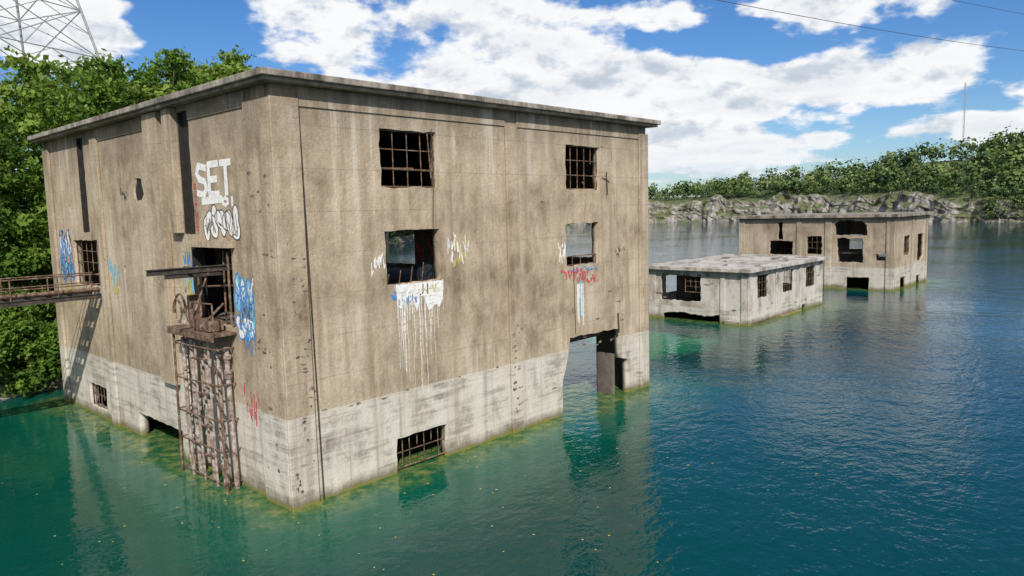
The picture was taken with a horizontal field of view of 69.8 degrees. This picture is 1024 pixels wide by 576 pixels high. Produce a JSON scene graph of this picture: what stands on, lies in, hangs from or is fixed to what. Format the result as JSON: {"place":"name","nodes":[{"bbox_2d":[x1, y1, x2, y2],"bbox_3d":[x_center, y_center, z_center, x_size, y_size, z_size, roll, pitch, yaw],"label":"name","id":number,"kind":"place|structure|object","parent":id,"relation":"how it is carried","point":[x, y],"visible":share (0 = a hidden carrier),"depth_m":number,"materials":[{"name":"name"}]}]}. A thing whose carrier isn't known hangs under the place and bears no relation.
{"place":"outdoors","nodes":[
{"label":"outdoors","id":0,"kind":"place"},
{"bbox_2d":[205,134,430,290],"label":"interior columns","id":1,"kind":"structure","parent":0,"point":[210,258],"depth_m":37.69,"materials":[{"name":"concrete"}]},
{"bbox_2d":[371,232,624,392],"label":"graffiti","id":2,"kind":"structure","parent":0,"point":[405,291],"depth_m":30.40,"materials":[{"name":"white paint"}]},
{"bbox_2d":[0,221,1023,575],"bbox_3d":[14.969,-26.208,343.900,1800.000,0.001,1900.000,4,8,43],"label":"water","id":3,"kind":"structure","parent":0,"point":[856,427],"depth_m":29.41,"materials":[{"name":"teal liquid"}]},
{"bbox_2d":[36,428,783,574],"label":"floating leaves","id":4,"kind":"object","parent":3,"relation":"on","point":[433,494],"visible":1,"depth_m":26.08,"materials":[{"name":"plant"}]},
{"bbox_2d":[263,82,644,499],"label":"wall","id":5,"kind":"structure","parent":3,"relation":"in","point":[355,210],"depth_m":31.50,"materials":[{"name":"concrete"}]},
{"bbox_2d":[297,88,324,499],"bbox_3d":[-7.222,0.555,26.408,0.058,15.101,0.268,4,8,43],"label":"wall cable","id":6,"kind":"object","parent":5,"relation":"attached to","point":[312,315],"depth_m":26.45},
{"bbox_2d":[76,129,596,469],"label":"window bars","id":7,"kind":"object","parent":5,"relation":"attached to","point":[407,169],"depth_m":30.97,"materials":[{"name":"metal"}]},
{"bbox_2d":[27,67,660,140],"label":"roof","id":8,"kind":"structure","parent":5,"relation":"on","point":[245,75],"depth_m":29.34,"materials":[{"name":"concrete"}]},
{"bbox_2d":[31,75,657,143],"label":"roof cornice","id":9,"kind":"structure","parent":5,"relation":"on","point":[236,86],"depth_m":29.62,"materials":[{"name":"grey concrete"}]},
{"bbox_2d":[42,95,648,511],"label":"pilasters","id":10,"kind":"object","parent":5,"relation":"attached to","point":[272,145],"visible":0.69,"depth_m":26.68,"materials":[{"name":"concrete"}]},
{"bbox_2d":[247,161,279,472],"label":"concrete chips","id":11,"kind":"object","parent":10,"relation":"attached to","point":[264,254],"visible":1,"depth_m":26.06,"materials":[{"name":"grey concrete"}]},
{"bbox_2d":[296,473,303,493],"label":"concrete chips","id":12,"kind":"object","parent":10,"relation":"attached to","point":[300,484],"visible":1,"depth_m":26.31,"materials":[{"name":"grey concrete"}]},
{"bbox_2d":[291,258,314,466],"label":"concrete chips","id":13,"kind":"object","parent":10,"relation":"attached to","point":[311,387],"visible":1,"depth_m":26.20,"materials":[{"name":"grey concrete"}]},
{"bbox_2d":[512,325,522,411],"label":"concrete chips","id":14,"kind":"object","parent":10,"relation":"attached to","point":[515,389],"visible":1,"depth_m":34.58,"materials":[{"name":"grey concrete"}]},
{"bbox_2d":[96,86,637,140],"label":"wall beam","id":15,"kind":"structure","parent":5,"relation":"attached to","point":[333,99],"depth_m":30.08,"materials":[{"name":"beige concrete"}]},
{"bbox_2d":[424,239,467,293],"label":"graffiti","id":16,"kind":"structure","parent":5,"relation":"attached to","point":[459,260],"depth_m":31.53,"materials":[{"name":"yellow paint"}]},
{"bbox_2d":[322,146,623,410],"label":"concrete chips","id":17,"kind":"object","parent":5,"relation":"attached to","point":[407,389],"visible":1,"depth_m":37.74,"materials":[{"name":"grey concrete"}]},
{"bbox_2d":[391,266,597,305],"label":"graffiti","id":18,"kind":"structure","parent":5,"relation":"attached to","point":[394,298],"depth_m":29.70,"materials":[{"name":"paint"}]},
{"bbox_2d":[431,129,619,332],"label":"hanging wires","id":19,"kind":"object","parent":5,"relation":"attached to","point":[573,266],"visible":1,"depth_m":37.71,"materials":[{"name":"metal"}]},
{"bbox_2d":[579,266,581,315],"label":"paint drip","id":20,"kind":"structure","parent":5,"relation":"attached to","point":[580,293],"depth_m":38.11},
{"bbox_2d":[384,146,592,267],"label":"wall","id":21,"kind":"structure","parent":3,"relation":"in","point":[572,153],"depth_m":44.92,"materials":[{"name":"concrete"}]},
{"bbox_2d":[379,131,621,393],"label":"interior walls","id":22,"kind":"structure","parent":3,"relation":"in","point":[609,369],"depth_m":41.61,"materials":[{"name":"grey concrete"}]},
{"bbox_2d":[208,267,415,324],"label":"interior floors","id":23,"kind":"structure","parent":22,"relation":"attached to","point":[216,298],"depth_m":42.14,"materials":[{"name":"concrete"}]},
{"bbox_2d":[416,263,433,280],"bbox_3d":[-3.423,-0.663,33.516,2.945,1.784,0.005,4,8,43],"label":"blue graffiti inside spray","id":24,"kind":"object","parent":22,"relation":"attached to","point":[427,272],"visible":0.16,"depth_m":34.00,"materials":[{"name":"blue paint"}]},
{"bbox_2d":[417,238,433,280],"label":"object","id":25,"kind":"object","parent":22,"relation":"attached to","point":[428,267],"depth_m":34.06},
{"bbox_2d":[662,275,676,312],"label":"wall","id":26,"kind":"structure","parent":3,"relation":"in","point":[671,295],"depth_m":72.79,"materials":[{"name":"concrete"}]},
{"bbox_2d":[656,269,740,322],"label":"wall","id":27,"kind":"structure","parent":3,"relation":"in","point":[708,304],"depth_m":66.20,"materials":[{"name":"concrete"}]},
{"bbox_2d":[656,273,740,310],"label":"concrete chips","id":28,"kind":"object","parent":27,"relation":"attached to","point":[686,274],"visible":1,"depth_m":67.63,"materials":[{"name":"grey concrete"}]},
{"bbox_2d":[677,275,783,300],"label":"interior partition","id":29,"kind":"object","parent":3,"relation":"in","point":[683,295],"visible":0.25,"depth_m":72.84,"materials":[{"name":"concrete"}]},
{"bbox_2d":[752,261,819,323],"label":"wall","id":30,"kind":"structure","parent":3,"relation":"in","point":[763,308],"depth_m":69.45,"materials":[{"name":"concrete"}]},
{"bbox_2d":[649,260,822,325],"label":"pilasters","id":31,"kind":"object","parent":30,"relation":"attached to","point":[746,297],"visible":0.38,"depth_m":65.23,"materials":[{"name":"concrete"}]},
{"bbox_2d":[649,254,828,272],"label":"roof","id":32,"kind":"structure","parent":30,"relation":"on","point":[712,264],"depth_m":69.90,"materials":[{"name":"concrete"}]},
{"bbox_2d":[688,254,807,265],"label":"roof debris","id":33,"kind":"object","parent":32,"relation":"on","point":[773,258],"visible":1,"depth_m":73.69,"materials":[{"name":"grey concrete"}]},
{"bbox_2d":[685,265,813,323],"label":"window bars","id":34,"kind":"object","parent":30,"relation":"attached to","point":[763,289],"depth_m":69.40,"materials":[{"name":"metal"}]},
{"bbox_2d":[757,265,819,303],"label":"concrete chips","id":35,"kind":"object","parent":30,"relation":"attached to","point":[787,268],"visible":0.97,"depth_m":69.55,"materials":[{"name":"grey concrete"}]},
{"bbox_2d":[783,266,811,290],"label":"wall","id":36,"kind":"structure","parent":3,"relation":"in","point":[786,287],"depth_m":76.99,"materials":[{"name":"concrete"}]},
{"bbox_2d":[745,217,886,290],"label":"wall","id":37,"kind":"structure","parent":3,"relation":"in","point":[761,235],"depth_m":89.82,"materials":[{"name":"beige concrete"}]},
{"bbox_2d":[739,215,928,290],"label":"pilasters","id":38,"kind":"object","parent":3,"relation":"in","point":[891,246],"visible":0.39,"depth_m":89.99,"materials":[{"name":"beige concrete"}]},
{"bbox_2d":[785,220,920,279],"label":"wall","id":39,"kind":"structure","parent":3,"relation":"in","point":[856,227],"depth_m":101.44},
{"bbox_2d":[0,159,1023,399],"bbox_3d":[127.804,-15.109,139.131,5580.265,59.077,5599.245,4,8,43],"label":"quarry terrain","id":40,"kind":"structure","parent":0,"point":[719,208],"depth_m":413.30,"materials":[{"name":"grey stone"}]},
{"bbox_2d":[0,199,9,217],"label":"deciduous tree","id":41,"kind":"object","parent":40,"relation":"on","point":[6,210],"visible":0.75,"depth_m":45.58,"materials":[{"name":"green plant"}]},
{"bbox_2d":[0,336,34,389],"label":"shrub","id":42,"kind":"object","parent":40,"relation":"on","point":[16,364],"visible":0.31,"depth_m":44.18,"materials":[{"name":"green plant"}]},
{"bbox_2d":[0,169,46,292],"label":"deciduous tree","id":43,"kind":"object","parent":40,"relation":"on","point":[23,191],"visible":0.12,"depth_m":51.30,"materials":[{"name":"green plant"}]},
{"bbox_2d":[3,137,44,288],"bbox_3d":[-45.063,-7.016,66.202,12.111,20.288,13.025,-3,6,-11],"label":"deciduous tree","id":44,"kind":"object","parent":40,"relation":"on","point":[35,283],"visible":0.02,"depth_m":64.71,"materials":[{"name":"green plant"}]},
{"bbox_2d":[0,115,51,315],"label":"deciduous tree","id":45,"kind":"object","parent":40,"relation":"on","point":[17,270],"visible":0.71,"depth_m":46.77,"materials":[{"name":"green plant"}]},
{"bbox_2d":[0,99,51,319],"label":"deciduous tree","id":46,"kind":"object","parent":40,"relation":"on","point":[25,143],"visible":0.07,"depth_m":55.01,"materials":[{"name":"green plant"}]},
{"bbox_2d":[0,287,59,377],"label":"shrub","id":47,"kind":"object","parent":40,"relation":"on","point":[33,311],"visible":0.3,"depth_m":46.00,"materials":[{"name":"green plant"}]},
{"bbox_2d":[0,314,60,397],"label":"shrub","id":48,"kind":"object","parent":40,"relation":"on","point":[18,383],"visible":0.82,"depth_m":44.48,"materials":[{"name":"green plant"}]},
{"bbox_2d":[6,322,61,384],"bbox_3d":[-29.008,4.426,46.978,6.008,4.970,4.873,-5,7,-31],"label":"shrub","id":49,"kind":"object","parent":40,"relation":"on","point":[39,363],"visible":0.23,"depth_m":45.54,"materials":[{"name":"green plant"}]},
{"bbox_2d":[23,304,56,365],"bbox_3d":[-29.917,3.733,50.100,6.447,6.173,7.949,-1,6,5],"label":"shrub","id":50,"kind":"object","parent":40,"relation":"on","point":[53,318],"visible":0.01,"depth_m":48.44,"materials":[{"name":"green plant"}]},
{"bbox_2d":[0,77,96,291],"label":"deciduous tree","id":51,"kind":"object","parent":40,"relation":"on","point":[35,117],"visible":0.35,"depth_m":48.44,"materials":[{"name":"green plant"}]},
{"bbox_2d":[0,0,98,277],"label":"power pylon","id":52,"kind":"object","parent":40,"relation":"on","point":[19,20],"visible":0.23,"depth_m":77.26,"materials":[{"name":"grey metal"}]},
{"bbox_2d":[0,45,117,269],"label":"deciduous tree","id":53,"kind":"object","parent":40,"relation":"on","point":[36,71],"visible":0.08,"depth_m":57.62,"materials":[{"name":"green plant"}]},
{"bbox_2d":[18,68,130,198],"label":"deciduous tree","id":54,"kind":"object","parent":40,"relation":"on","point":[111,73],"visible":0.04,"depth_m":67.25,"materials":[{"name":"green plant"}]},
{"bbox_2d":[25,48,139,239],"bbox_3d":[-30.720,-6.872,55.913,12.063,21.557,11.216,-6,8,-37],"label":"deciduous tree","id":55,"kind":"object","parent":40,"relation":"on","point":[97,93],"visible":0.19,"depth_m":53.73,"materials":[{"name":"green plant"}]},
{"bbox_2d":[86,80,177,113],"bbox_3d":[-29.250,-6.620,59.710,15.121,20.197,13.226,2,7,30],"label":"deciduous tree","id":56,"kind":"object","parent":40,"relation":"on","point":[137,94],"visible":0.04,"depth_m":58.47,"materials":[{"name":"green plant"}]},
{"bbox_2d":[44,142,232,395],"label":"wall","id":57,"kind":"structure","parent":40,"relation":"on","point":[218,259],"depth_m":43.80,"materials":[{"name":"concrete"}]},
{"bbox_2d":[46,84,265,495],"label":"wall","id":58,"kind":"structure","parent":40,"relation":"on","point":[144,391],"depth_m":34.12,"materials":[{"name":"concrete"}]},
{"bbox_2d":[0,272,101,307],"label":"pipe catwalk","id":59,"kind":"object","parent":58,"relation":"attached to","point":[25,299],"visible":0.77,"depth_m":36.20,"materials":[{"name":"metal"}]},
{"bbox_2d":[67,276,194,309],"bbox_3d":[-19.277,0.324,36.056,16.956,2.558,0.003,4,8,43],"label":"yellow graffiti spray","id":60,"kind":"object","parent":58,"relation":"attached to","point":[117,290],"visible":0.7,"depth_m":36.22,"materials":[{"name":"yellow paint"}]},
{"bbox_2d":[76,111,208,316],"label":"slot linings","id":61,"kind":"object","parent":58,"relation":"attached to","point":[198,256],"visible":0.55,"depth_m":30.21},
{"bbox_2d":[59,230,255,354],"bbox_3d":[-17.415,-0.362,34.232,22.627,4.753,0.005,4,8,43],"label":"blue graffiti spray","id":62,"kind":"object","parent":58,"relation":"attached to","point":[239,297],"visible":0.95,"depth_m":27.66,"materials":[{"name":"blue paint"}]},
{"bbox_2d":[62,257,254,341],"bbox_3d":[-17.444,0.058,34.317,22.458,2.818,0.008,4,8,43],"label":"graffiti","id":63,"kind":"object","parent":58,"relation":"attached to","point":[236,298],"visible":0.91,"depth_m":27.86,"materials":[{"name":"blue paint"}]},
{"bbox_2d":[59,158,259,436],"bbox_3d":[-17.475,0.444,34.395,22.428,11.627,0.009,4,8,43],"label":"graffiti spray","id":64,"kind":"object","parent":58,"relation":"attached to","point":[214,197],"depth_m":28.12,"materials":[{"name":"white paint"}]},
{"bbox_2d":[145,264,232,279],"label":"hoist beams","id":65,"kind":"structure","parent":58,"relation":"attached to","point":[187,272],"depth_m":27.52,"materials":[{"name":"metal"}]},
{"bbox_2d":[167,294,236,342],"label":"steel platform","id":66,"kind":"structure","parent":58,"relation":"attached to","point":[204,332],"depth_m":28.72,"materials":[{"name":"brown metal"}]},
{"bbox_2d":[172,251,232,335],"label":"rails and hoses","id":67,"kind":"object","parent":66,"relation":"on","point":[199,301],"visible":0.94,"depth_m":28.78,"materials":[{"name":"metal"}]},
{"bbox_2d":[172,334,242,493],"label":"pipe brackets","id":68,"kind":"object","parent":58,"relation":"attached to","point":[223,452],"visible":0.86,"depth_m":29.10,"materials":[{"name":"brown metal"}]},
{"bbox_2d":[181,322,239,488],"bbox_3d":[-12.200,4.913,29.480,3.892,6.852,0.667,4,8,43],"label":"pipe rack","id":69,"kind":"object","parent":68,"relation":"attached to","point":[209,405],"visible":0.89,"depth_m":29.25,"materials":[{"name":"metal"}]},
{"bbox_2d":[188,241,234,247],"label":"lintels","id":70,"kind":"object","parent":58,"relation":"attached to","point":[218,244],"visible":1,"depth_m":28.11,"materials":[{"name":"concrete"}]},
{"bbox_2d":[113,47,206,99],"bbox_3d":[-30.235,-9.371,66.312,10.854,24.491,11.232,1,6,18],"label":"deciduous tree","id":71,"kind":"object","parent":40,"relation":"on","point":[173,60],"visible":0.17,"depth_m":64.34,"materials":[{"name":"green plant"}]},
{"bbox_2d":[163,54,257,92],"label":"deciduous tree","id":72,"kind":"object","parent":40,"relation":"on","point":[216,72],"visible":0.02,"depth_m":69.52,"materials":[{"name":"green plant"}]},
{"bbox_2d":[191,44,256,75],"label":"deciduous tree","id":73,"kind":"object","parent":40,"relation":"on","point":[237,57],"visible":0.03,"depth_m":76.73,"materials":[{"name":"green plant"}]},
{"bbox_2d":[388,121,1023,240],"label":"distant trees","id":74,"kind":"object","parent":40,"relation":"on","point":[998,154],"visible":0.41,"depth_m":406.72,"materials":[{"name":"green plant"}]},
{"bbox_2d":[962,83,965,155],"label":"radio mast","id":75,"kind":"object","parent":40,"relation":"on","point":[964,113],"visible":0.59,"depth_m":519.93,"materials":[{"name":"metal"}]},
{"bbox_2d":[0,0,1023,197],"label":"sky","id":76,"kind":"structure","parent":0,"point":[733,89],"materials":[{"name":"blue"}]},
{"bbox_2d":[770,222,784,253],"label":"wall","id":77,"kind":"structure","parent":0,"point":[778,247],"depth_m":106.37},
{"bbox_2d":[717,0,1022,50],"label":"power lines","id":78,"kind":"object","parent":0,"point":[873,28],"visible":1,"depth_m":175.82,"materials":[{"name":"black metal"}]},
{"bbox_2d":[836,220,918,262],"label":"interior wall","id":79,"kind":"structure","parent":0,"point":[842,227],"depth_m":93.58,"materials":[{"name":"concrete"}]},
{"bbox_2d":[895,215,926,289],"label":"wall","id":80,"kind":"structure","parent":0,"point":[903,261],"depth_m":90.09,"materials":[{"name":"beige concrete"}]},
{"bbox_2d":[735,211,933,218],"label":"roof","id":81,"kind":"structure","parent":80,"relation":"on","point":[845,215],"depth_m":91.44,"materials":[{"name":"grey concrete"}]},
{"bbox_2d":[807,235,908,254],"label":"window bars","id":82,"kind":"object","parent":80,"relation":"on","point":[821,249],"depth_m":90.15,"materials":[{"name":"metal"}]}
]}

